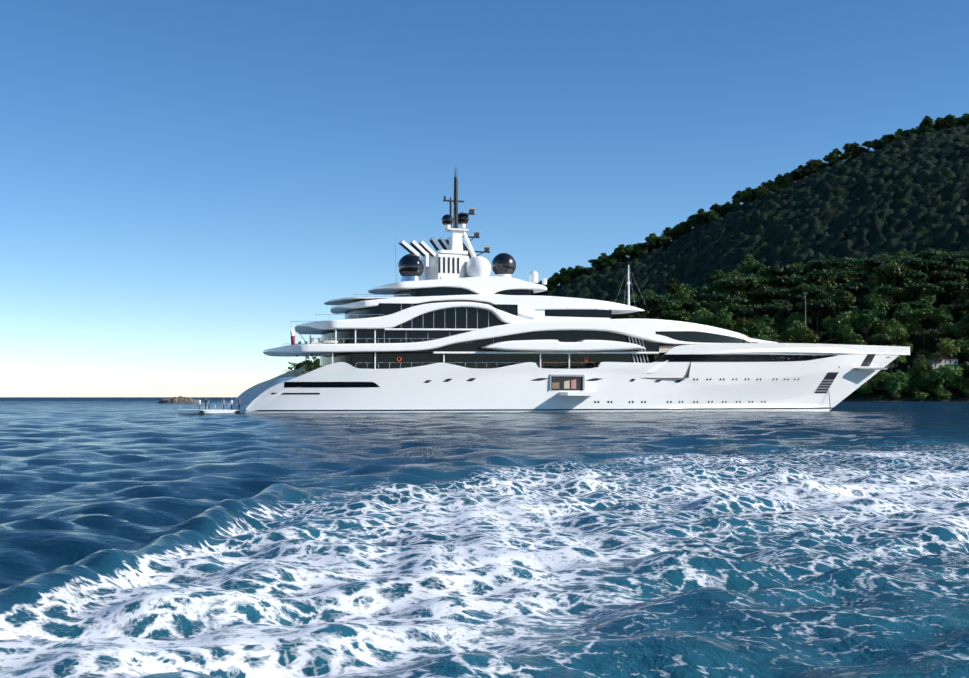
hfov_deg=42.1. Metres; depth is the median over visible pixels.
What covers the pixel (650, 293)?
tree
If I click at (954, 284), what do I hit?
tree
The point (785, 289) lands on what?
tree
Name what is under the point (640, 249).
ridge tree
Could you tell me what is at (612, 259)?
ridge tree
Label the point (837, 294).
tree
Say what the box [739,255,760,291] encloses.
tree
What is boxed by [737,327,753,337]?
tree
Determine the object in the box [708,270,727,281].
tree
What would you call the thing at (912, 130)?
ridge tree
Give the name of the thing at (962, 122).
ridge tree
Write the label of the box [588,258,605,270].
ridge tree
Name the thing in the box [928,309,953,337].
tree
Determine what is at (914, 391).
shrub
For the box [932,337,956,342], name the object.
tree
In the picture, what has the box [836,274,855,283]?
tree
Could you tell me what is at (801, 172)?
ridge tree
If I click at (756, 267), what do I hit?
tree
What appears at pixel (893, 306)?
tree
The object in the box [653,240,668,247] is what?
ridge tree
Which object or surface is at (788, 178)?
ridge tree
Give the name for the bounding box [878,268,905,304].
tree
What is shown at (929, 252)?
tree
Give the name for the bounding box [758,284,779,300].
tree
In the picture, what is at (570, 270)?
ridge tree
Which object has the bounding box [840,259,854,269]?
tree
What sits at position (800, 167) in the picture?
ridge tree
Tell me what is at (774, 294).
tree
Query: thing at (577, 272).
ridge tree
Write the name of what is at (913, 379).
shrub
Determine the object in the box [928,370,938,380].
tree
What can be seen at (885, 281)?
tree
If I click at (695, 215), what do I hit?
ridge tree
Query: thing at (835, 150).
ridge tree
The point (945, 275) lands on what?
tree
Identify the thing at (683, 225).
ridge tree
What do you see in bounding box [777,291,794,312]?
tree
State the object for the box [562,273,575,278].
ridge tree
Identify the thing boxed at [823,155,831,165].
ridge tree
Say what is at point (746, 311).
tree
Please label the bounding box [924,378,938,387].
shrub
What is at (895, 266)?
tree
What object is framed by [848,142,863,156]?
ridge tree
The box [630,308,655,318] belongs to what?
tree
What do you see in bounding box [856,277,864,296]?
tree
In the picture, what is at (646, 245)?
ridge tree
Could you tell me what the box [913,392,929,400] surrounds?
shrub
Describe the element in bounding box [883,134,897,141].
ridge tree
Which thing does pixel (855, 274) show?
tree
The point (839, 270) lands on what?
tree
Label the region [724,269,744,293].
tree
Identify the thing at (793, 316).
tree
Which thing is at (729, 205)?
ridge tree
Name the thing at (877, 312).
tree
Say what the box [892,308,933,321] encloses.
tree
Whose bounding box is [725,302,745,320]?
tree
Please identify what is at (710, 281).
tree
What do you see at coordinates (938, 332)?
tree
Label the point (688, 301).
tree
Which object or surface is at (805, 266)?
tree
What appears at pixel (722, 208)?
ridge tree
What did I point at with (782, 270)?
tree
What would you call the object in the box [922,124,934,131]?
ridge tree
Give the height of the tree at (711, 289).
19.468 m
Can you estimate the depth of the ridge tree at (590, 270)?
1963.11 m
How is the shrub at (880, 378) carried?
on the headland
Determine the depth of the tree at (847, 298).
859.61 m
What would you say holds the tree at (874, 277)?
on the headland
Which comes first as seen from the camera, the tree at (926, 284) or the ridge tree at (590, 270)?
the tree at (926, 284)
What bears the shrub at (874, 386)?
on the headland
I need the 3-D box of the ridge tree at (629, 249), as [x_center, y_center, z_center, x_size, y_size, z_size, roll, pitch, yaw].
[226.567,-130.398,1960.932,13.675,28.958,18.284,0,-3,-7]
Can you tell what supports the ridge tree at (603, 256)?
on the ridge forest
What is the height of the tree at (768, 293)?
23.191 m
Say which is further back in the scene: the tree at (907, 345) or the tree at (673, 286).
the tree at (673, 286)
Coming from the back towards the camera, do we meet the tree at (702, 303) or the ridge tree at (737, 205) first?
the ridge tree at (737, 205)
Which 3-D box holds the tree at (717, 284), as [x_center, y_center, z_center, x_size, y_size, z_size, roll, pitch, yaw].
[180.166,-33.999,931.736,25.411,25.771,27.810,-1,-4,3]
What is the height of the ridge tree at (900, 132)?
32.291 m
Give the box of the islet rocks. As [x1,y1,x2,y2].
[158,396,197,402]
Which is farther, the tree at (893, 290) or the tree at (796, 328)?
the tree at (893, 290)
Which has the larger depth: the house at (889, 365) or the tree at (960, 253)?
the tree at (960, 253)
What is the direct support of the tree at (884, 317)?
on the headland
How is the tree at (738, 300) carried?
on the headland
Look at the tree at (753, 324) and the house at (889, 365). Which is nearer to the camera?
the house at (889, 365)
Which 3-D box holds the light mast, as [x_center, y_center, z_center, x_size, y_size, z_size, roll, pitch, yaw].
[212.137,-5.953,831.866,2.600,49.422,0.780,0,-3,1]
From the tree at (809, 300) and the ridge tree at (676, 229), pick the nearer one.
the tree at (809, 300)
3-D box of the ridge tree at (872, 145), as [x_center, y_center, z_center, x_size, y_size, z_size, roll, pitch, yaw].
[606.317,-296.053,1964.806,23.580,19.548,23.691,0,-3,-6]
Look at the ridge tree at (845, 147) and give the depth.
1984.07 m
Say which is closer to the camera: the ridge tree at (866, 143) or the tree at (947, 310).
the tree at (947, 310)
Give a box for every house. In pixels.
[884,361,896,367]
[926,355,957,368]
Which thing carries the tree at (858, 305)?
on the headland
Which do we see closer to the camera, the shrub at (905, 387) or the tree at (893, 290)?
the shrub at (905, 387)
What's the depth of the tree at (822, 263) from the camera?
927.87 m
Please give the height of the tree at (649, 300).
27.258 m
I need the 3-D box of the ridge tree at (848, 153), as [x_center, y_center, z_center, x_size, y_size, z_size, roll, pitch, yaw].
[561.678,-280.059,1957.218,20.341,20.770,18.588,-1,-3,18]
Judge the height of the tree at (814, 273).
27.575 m
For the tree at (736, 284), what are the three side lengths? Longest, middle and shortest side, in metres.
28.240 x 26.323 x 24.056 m
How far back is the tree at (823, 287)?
893.05 m
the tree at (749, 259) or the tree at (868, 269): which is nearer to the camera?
the tree at (868, 269)
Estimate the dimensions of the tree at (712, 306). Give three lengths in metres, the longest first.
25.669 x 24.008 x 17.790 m
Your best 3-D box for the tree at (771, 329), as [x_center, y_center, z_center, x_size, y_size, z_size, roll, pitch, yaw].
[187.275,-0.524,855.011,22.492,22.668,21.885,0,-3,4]
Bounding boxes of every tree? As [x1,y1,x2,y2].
[547,276,558,286]
[547,282,555,289]
[552,272,560,281]
[559,268,567,282]
[560,277,570,282]
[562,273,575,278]
[567,267,573,279]
[572,270,582,273]
[573,265,581,276]
[584,267,594,273]
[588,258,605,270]
[591,263,605,267]
[597,253,607,260]
[602,258,612,266]
[605,255,616,265]
[613,250,628,261]
[614,244,626,259]
[614,313,635,318]
[620,297,647,306]
[626,246,634,257]
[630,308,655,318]
[633,243,646,254]
[636,289,650,297]
[639,242,654,252]
[641,290,655,306]
[642,294,671,317]
[645,308,660,316]
[647,233,657,246]
[650,301,688,311]
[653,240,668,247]
[655,236,671,240]
[657,310,685,319]
[659,293,678,300]
[661,230,678,241]
[662,227,671,232]
[663,278,682,294]
[663,298,694,309]
[669,225,684,238]
[674,287,695,311]
[676,309,691,320]
[677,222,687,228]
[681,283,701,310]
[685,217,695,229]
[687,214,705,217]
[687,289,707,295]
[689,300,716,308]
[690,303,699,312]
[690,306,713,324]
[697,216,708,223]
[697,291,735,301]
[701,211,720,217]
[705,272,713,283]
[706,210,718,220]
[706,303,734,310]
[707,287,735,293]
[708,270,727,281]
[708,323,731,330]
[710,204,723,213]
[710,307,739,331]
[711,276,741,291]
[712,301,727,314]
[717,288,729,300]
[718,204,727,215]
[724,202,732,211]
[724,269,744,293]
[724,277,758,291]
[724,296,753,318]
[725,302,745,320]
[731,190,741,198]
[731,290,750,298]
[732,199,743,202]
[732,201,741,209]
[732,317,749,332]
[735,308,756,319]
[737,262,766,275]
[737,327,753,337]
[738,191,747,202]
[738,274,770,290]
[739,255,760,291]
[741,318,772,336]
[744,191,754,201]
[745,303,766,315]
[747,287,783,315]
[750,322,777,337]
[754,186,770,196]
[757,266,767,276]
[757,314,780,330]
[757,333,778,338]
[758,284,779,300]
[759,288,785,315]
[759,335,773,341]
[761,303,792,334]
[762,274,780,288]
[765,181,780,190]
[765,265,802,297]
[770,183,779,191]
[770,299,792,320]
[771,275,793,286]
[773,317,786,338]
[774,174,782,186]
[775,287,796,299]
[777,272,792,288]
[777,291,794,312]
[780,172,793,184]
[780,331,792,342]
[782,312,811,329]
[783,293,812,311]
[784,274,811,283]
[785,262,815,269]
[785,277,814,302]
[785,320,812,342]
[790,284,812,312]
[792,169,811,176]
[794,299,836,330]
[795,165,805,177]
[796,282,830,300]
[797,267,811,275]
[798,329,819,343]
[800,286,826,316]
[804,159,818,172]
[806,299,815,328]
[807,268,840,299]
[809,257,845,269]
[813,331,836,343]
[814,271,841,292]
[814,291,829,299]
[817,162,827,167]
[819,294,843,318]
[820,268,842,280]
[820,316,834,339]
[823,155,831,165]
[827,311,858,333]
[829,148,841,157]
[829,153,841,163]
[829,298,844,318]
[830,286,856,311]
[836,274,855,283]
[836,282,876,300]
[836,324,855,344]
[837,155,849,159]
[839,152,851,160]
[839,269,867,277]
[839,292,856,311]
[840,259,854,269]
[842,143,850,151]
[846,279,859,296]
[846,302,863,308]
[847,146,866,151]
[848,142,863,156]
[848,256,877,265]
[848,306,860,331]
[848,334,867,344]
[853,265,877,279]
[853,309,877,343]
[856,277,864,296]
[856,294,871,309]
[857,266,878,273]
[858,309,884,326]
[860,141,874,147]
[863,257,889,266]
[863,290,890,317]
[864,272,888,294]
[866,143,879,147]
[866,333,895,345]
[867,316,885,341]
[869,274,896,298]
[870,284,905,315]
[871,254,894,258]
[873,262,910,299]
[874,139,882,148]
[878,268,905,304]
[879,136,889,144]
[881,314,888,327]
[882,319,909,344]
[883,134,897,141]
[884,370,909,399]
[886,256,912,283]
[888,303,900,310]
[890,355,906,369]
[891,135,902,141]
[891,338,911,345]
[892,251,905,258]
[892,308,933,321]
[894,278,916,300]
[894,303,913,323]
[895,129,906,136]
[895,262,912,285]
[896,322,906,331]
[897,301,928,319]
[899,258,937,269]
[902,342,912,356]
[903,317,923,340]
[904,282,938,295]
[905,269,927,301]
[907,128,916,134]
[907,354,933,376]
[909,329,935,348]
[910,259,946,282]
[911,283,944,296]
[912,254,932,280]
[914,349,932,359]
[915,125,924,133]
[915,289,935,307]
[915,375,928,389]
[918,248,942,280]
[919,115,932,126]
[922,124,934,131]
[924,127,936,131]
[924,305,933,311]
[924,329,947,352]
[926,355,941,363]
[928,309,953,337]
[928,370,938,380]
[929,269,964,281]
[930,251,956,259]
[930,253,968,281]
[931,363,963,389]
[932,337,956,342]
[933,284,947,295]
[934,117,943,128]
[934,305,951,315]
[936,262,949,271]
[936,322,954,337]
[936,338,960,357]
[938,123,952,127]
[938,281,966,303]
[942,303,968,321]
[943,114,958,128]
[947,250,968,279]
[947,264,968,276]
[949,321,968,338]
[952,288,968,313]
[953,258,968,265]
[954,339,966,358]
[956,117,965,125]
[956,278,968,290]
[957,339,968,361]
[960,361,968,377]
[961,114,968,123]
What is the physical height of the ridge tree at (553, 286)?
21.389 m
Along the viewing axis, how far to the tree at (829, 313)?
869.74 m
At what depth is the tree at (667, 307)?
913.23 m
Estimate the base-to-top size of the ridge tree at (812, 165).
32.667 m
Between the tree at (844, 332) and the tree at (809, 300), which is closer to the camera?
the tree at (844, 332)
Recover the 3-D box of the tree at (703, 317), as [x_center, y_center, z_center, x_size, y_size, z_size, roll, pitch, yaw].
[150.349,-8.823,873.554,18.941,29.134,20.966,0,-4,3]
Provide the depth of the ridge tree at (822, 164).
1957.70 m
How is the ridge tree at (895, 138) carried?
on the ridge forest
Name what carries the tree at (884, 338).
on the headland
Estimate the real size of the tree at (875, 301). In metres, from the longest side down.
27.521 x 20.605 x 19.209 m
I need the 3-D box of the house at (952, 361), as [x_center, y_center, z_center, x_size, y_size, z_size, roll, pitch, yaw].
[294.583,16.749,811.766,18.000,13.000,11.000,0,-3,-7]
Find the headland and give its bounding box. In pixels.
[666,280,968,400]
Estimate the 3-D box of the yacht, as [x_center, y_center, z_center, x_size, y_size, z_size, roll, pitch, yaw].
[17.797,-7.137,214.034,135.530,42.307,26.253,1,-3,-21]
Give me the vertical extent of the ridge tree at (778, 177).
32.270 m
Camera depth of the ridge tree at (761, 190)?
1954.24 m
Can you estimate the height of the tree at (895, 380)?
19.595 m
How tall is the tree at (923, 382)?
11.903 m
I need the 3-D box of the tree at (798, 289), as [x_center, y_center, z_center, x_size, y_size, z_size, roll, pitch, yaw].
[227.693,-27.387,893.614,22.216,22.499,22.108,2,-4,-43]
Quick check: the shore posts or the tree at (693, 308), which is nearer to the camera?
the shore posts
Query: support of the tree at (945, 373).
on the headland
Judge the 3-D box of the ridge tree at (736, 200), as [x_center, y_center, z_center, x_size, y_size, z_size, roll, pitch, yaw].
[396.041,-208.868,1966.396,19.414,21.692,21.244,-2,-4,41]
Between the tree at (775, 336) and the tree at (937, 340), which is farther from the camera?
the tree at (775, 336)
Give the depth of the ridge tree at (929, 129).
1954.02 m
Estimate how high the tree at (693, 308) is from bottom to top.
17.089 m
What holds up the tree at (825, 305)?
on the headland
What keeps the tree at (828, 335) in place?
on the headland
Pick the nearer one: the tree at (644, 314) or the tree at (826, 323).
the tree at (826, 323)
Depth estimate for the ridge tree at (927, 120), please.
1958.86 m
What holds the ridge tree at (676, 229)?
on the ridge forest
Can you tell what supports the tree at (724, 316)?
on the headland
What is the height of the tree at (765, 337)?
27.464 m
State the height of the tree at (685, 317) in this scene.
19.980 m
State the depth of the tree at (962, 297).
863.02 m
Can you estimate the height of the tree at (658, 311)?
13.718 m
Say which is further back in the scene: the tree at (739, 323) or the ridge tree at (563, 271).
the ridge tree at (563, 271)
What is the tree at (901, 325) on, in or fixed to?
on the headland
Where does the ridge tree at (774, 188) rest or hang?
on the ridge forest
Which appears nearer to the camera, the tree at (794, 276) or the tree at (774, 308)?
the tree at (774, 308)
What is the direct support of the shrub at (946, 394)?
on the headland
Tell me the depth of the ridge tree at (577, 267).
1986.42 m
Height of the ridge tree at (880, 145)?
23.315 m
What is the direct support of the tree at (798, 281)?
on the headland
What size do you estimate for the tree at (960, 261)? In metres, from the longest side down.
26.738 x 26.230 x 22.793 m
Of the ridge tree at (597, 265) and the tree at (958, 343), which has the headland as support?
the tree at (958, 343)
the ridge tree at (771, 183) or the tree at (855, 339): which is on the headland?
the tree at (855, 339)
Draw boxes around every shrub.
[856,381,872,391]
[858,384,872,394]
[868,379,881,391]
[871,373,888,385]
[877,371,891,376]
[891,392,900,397]
[899,383,912,392]
[906,376,917,382]
[907,381,919,390]
[907,386,921,395]
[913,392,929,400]
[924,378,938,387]
[933,384,949,394]
[935,390,952,399]
[942,378,960,390]
[958,387,968,396]
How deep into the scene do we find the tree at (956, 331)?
831.04 m
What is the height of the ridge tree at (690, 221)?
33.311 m
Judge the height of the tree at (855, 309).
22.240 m
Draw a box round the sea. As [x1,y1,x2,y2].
[0,397,968,677]
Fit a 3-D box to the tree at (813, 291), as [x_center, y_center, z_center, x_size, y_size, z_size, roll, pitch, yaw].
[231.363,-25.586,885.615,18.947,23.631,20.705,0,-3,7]
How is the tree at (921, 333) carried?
on the headland
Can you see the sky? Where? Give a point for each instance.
(183, 183)
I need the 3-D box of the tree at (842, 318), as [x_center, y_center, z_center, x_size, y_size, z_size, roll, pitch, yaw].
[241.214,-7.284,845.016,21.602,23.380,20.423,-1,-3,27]
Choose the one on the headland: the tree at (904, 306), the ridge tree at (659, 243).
the tree at (904, 306)
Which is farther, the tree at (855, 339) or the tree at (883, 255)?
the tree at (883, 255)
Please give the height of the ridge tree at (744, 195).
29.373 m
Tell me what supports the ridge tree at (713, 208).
on the ridge forest
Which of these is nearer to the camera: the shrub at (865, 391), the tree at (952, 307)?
the shrub at (865, 391)
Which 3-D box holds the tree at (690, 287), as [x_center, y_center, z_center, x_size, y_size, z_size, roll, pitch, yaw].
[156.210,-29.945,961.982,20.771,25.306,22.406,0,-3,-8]
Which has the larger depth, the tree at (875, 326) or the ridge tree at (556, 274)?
the ridge tree at (556, 274)
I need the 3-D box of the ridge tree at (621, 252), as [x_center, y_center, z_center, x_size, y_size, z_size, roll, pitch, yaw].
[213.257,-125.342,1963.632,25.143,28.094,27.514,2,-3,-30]
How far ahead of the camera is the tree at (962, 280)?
882.95 m
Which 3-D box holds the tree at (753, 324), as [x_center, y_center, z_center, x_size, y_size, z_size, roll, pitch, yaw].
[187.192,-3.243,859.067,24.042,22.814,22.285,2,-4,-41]
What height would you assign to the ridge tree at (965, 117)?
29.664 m
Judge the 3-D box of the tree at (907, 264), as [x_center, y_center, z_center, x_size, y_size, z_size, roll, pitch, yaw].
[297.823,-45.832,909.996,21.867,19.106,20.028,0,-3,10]
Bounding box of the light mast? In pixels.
[803,293,806,342]
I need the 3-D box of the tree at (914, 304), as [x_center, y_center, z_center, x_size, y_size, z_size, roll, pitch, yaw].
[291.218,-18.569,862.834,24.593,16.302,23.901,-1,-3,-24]
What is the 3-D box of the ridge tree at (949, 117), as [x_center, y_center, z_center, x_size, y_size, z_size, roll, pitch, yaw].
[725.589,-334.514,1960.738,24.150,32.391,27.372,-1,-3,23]
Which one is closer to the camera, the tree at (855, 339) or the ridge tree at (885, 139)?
the tree at (855, 339)
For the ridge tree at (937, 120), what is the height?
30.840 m
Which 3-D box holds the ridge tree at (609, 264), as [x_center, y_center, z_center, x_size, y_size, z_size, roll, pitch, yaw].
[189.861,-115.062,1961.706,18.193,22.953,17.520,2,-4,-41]
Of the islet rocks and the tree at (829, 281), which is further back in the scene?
the tree at (829, 281)
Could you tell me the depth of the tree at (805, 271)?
937.08 m
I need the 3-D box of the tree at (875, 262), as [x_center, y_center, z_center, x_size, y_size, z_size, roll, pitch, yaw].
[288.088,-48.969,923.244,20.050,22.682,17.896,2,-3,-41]
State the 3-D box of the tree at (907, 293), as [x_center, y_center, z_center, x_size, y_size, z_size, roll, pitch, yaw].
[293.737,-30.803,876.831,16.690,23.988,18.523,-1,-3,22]
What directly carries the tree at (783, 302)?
on the headland
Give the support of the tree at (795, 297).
on the headland
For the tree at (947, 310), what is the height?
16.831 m
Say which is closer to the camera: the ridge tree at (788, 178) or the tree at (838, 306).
the tree at (838, 306)
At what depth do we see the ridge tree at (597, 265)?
1958.00 m
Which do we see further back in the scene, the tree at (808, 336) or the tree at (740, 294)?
the tree at (740, 294)
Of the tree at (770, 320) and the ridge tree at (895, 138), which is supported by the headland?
the tree at (770, 320)
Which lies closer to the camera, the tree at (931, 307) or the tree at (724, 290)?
the tree at (931, 307)
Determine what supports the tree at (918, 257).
on the headland
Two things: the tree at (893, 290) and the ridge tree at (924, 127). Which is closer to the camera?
the tree at (893, 290)
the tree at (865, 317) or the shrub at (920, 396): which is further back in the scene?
the tree at (865, 317)
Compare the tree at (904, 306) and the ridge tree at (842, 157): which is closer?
the tree at (904, 306)
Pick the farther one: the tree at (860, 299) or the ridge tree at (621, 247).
the ridge tree at (621, 247)
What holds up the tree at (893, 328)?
on the headland
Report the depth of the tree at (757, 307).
882.28 m
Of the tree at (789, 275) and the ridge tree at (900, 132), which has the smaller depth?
the tree at (789, 275)
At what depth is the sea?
21.57 m
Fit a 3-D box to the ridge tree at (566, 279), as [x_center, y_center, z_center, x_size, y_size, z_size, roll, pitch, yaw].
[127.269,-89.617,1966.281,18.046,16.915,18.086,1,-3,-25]
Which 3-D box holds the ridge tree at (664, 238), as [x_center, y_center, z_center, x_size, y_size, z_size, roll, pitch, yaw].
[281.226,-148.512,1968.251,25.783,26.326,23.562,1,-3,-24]
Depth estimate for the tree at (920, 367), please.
771.70 m
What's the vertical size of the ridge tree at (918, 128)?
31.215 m
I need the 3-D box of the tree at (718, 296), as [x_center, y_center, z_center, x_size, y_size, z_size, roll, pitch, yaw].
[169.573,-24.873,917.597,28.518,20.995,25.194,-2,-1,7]
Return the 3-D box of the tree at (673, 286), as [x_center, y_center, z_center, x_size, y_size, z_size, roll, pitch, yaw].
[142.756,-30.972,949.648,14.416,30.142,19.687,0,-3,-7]
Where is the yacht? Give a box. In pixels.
[178,166,909,414]
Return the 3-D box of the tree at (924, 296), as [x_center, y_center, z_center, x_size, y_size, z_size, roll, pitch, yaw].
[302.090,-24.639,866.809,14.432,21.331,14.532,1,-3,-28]
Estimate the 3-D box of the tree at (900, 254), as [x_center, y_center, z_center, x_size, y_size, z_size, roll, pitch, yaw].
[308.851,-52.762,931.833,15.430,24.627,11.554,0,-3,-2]
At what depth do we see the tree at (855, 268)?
933.71 m
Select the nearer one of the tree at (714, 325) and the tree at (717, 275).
the tree at (714, 325)
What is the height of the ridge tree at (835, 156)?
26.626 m
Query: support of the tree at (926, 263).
on the headland
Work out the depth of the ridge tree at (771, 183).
1974.39 m
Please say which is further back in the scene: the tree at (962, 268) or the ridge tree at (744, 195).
the ridge tree at (744, 195)
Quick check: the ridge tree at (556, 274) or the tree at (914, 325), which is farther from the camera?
the ridge tree at (556, 274)
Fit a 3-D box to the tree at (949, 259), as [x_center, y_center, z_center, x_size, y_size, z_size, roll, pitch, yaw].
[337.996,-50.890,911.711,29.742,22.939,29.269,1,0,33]
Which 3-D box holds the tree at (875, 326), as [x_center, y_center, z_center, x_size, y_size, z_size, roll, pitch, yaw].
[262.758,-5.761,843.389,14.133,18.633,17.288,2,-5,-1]
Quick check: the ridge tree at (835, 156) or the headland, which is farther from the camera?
the ridge tree at (835, 156)
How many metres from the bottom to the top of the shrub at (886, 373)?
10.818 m
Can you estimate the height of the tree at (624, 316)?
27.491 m
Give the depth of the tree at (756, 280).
917.91 m
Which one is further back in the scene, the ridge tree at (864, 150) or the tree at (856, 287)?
the ridge tree at (864, 150)
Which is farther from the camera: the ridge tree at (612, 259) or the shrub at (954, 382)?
the ridge tree at (612, 259)
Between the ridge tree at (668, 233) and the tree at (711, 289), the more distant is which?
the ridge tree at (668, 233)
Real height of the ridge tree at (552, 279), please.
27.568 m
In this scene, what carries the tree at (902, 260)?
on the headland
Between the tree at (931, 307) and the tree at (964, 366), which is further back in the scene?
the tree at (931, 307)
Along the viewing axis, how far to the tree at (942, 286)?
870.28 m
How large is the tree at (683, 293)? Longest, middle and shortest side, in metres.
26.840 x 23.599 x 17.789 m
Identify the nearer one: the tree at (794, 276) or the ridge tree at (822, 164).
the tree at (794, 276)
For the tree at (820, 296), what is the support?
on the headland
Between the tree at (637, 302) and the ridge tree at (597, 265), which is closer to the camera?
the tree at (637, 302)
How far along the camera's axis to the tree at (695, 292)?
926.26 m
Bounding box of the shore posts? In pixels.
[850,398,968,401]
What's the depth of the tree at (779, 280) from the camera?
913.42 m
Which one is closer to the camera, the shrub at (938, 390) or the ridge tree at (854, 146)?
the shrub at (938, 390)
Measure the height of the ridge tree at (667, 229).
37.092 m
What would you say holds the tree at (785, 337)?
on the headland
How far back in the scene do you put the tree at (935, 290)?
864.17 m
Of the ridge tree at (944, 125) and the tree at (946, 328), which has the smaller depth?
the tree at (946, 328)
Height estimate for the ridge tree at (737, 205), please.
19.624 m
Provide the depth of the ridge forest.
1772.89 m
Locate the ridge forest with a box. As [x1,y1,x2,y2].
[534,124,968,301]
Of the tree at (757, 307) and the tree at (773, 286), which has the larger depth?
the tree at (773, 286)
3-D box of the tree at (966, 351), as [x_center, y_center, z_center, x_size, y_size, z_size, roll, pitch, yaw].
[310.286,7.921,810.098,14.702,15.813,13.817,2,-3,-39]
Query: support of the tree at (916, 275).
on the headland
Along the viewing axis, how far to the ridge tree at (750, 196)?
1972.97 m
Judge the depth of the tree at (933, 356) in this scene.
806.45 m
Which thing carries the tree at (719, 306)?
on the headland
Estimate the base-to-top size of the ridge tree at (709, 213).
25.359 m
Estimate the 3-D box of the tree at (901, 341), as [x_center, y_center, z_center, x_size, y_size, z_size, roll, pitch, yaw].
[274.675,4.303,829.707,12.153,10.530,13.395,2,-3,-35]
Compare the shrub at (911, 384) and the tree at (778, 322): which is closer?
the shrub at (911, 384)
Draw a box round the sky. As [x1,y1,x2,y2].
[0,0,968,396]
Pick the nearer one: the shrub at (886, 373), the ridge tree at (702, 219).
the shrub at (886, 373)
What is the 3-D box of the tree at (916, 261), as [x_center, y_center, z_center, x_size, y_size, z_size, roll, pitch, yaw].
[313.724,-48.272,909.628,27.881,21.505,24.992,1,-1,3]
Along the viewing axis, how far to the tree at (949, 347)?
805.98 m
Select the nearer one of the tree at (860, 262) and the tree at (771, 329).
the tree at (771, 329)
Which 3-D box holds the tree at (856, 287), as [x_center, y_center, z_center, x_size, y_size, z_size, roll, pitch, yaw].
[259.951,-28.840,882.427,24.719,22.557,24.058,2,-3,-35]
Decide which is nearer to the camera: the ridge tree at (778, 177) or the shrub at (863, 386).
the shrub at (863, 386)
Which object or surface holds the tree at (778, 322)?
on the headland
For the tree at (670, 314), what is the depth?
887.38 m
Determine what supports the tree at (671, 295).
on the headland
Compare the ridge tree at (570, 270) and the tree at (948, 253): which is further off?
the ridge tree at (570, 270)
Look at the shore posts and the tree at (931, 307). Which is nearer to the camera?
the shore posts
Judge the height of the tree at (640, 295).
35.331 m
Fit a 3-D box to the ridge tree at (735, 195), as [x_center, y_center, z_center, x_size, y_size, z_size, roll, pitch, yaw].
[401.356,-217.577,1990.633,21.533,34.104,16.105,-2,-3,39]
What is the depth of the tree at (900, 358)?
805.77 m
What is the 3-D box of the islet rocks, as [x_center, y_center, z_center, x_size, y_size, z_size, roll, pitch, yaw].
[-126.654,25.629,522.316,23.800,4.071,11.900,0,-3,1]
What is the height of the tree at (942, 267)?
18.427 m
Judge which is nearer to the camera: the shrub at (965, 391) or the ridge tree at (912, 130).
the shrub at (965, 391)
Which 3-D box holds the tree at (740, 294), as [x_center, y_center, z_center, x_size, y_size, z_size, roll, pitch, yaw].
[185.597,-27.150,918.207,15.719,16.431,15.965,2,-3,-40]
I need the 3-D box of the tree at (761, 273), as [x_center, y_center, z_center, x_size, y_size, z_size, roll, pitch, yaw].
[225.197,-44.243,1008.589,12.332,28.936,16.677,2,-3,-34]
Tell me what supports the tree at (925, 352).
on the headland
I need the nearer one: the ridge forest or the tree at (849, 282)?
the tree at (849, 282)
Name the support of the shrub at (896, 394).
on the headland
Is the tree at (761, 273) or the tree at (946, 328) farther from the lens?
the tree at (761, 273)
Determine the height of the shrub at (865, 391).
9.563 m

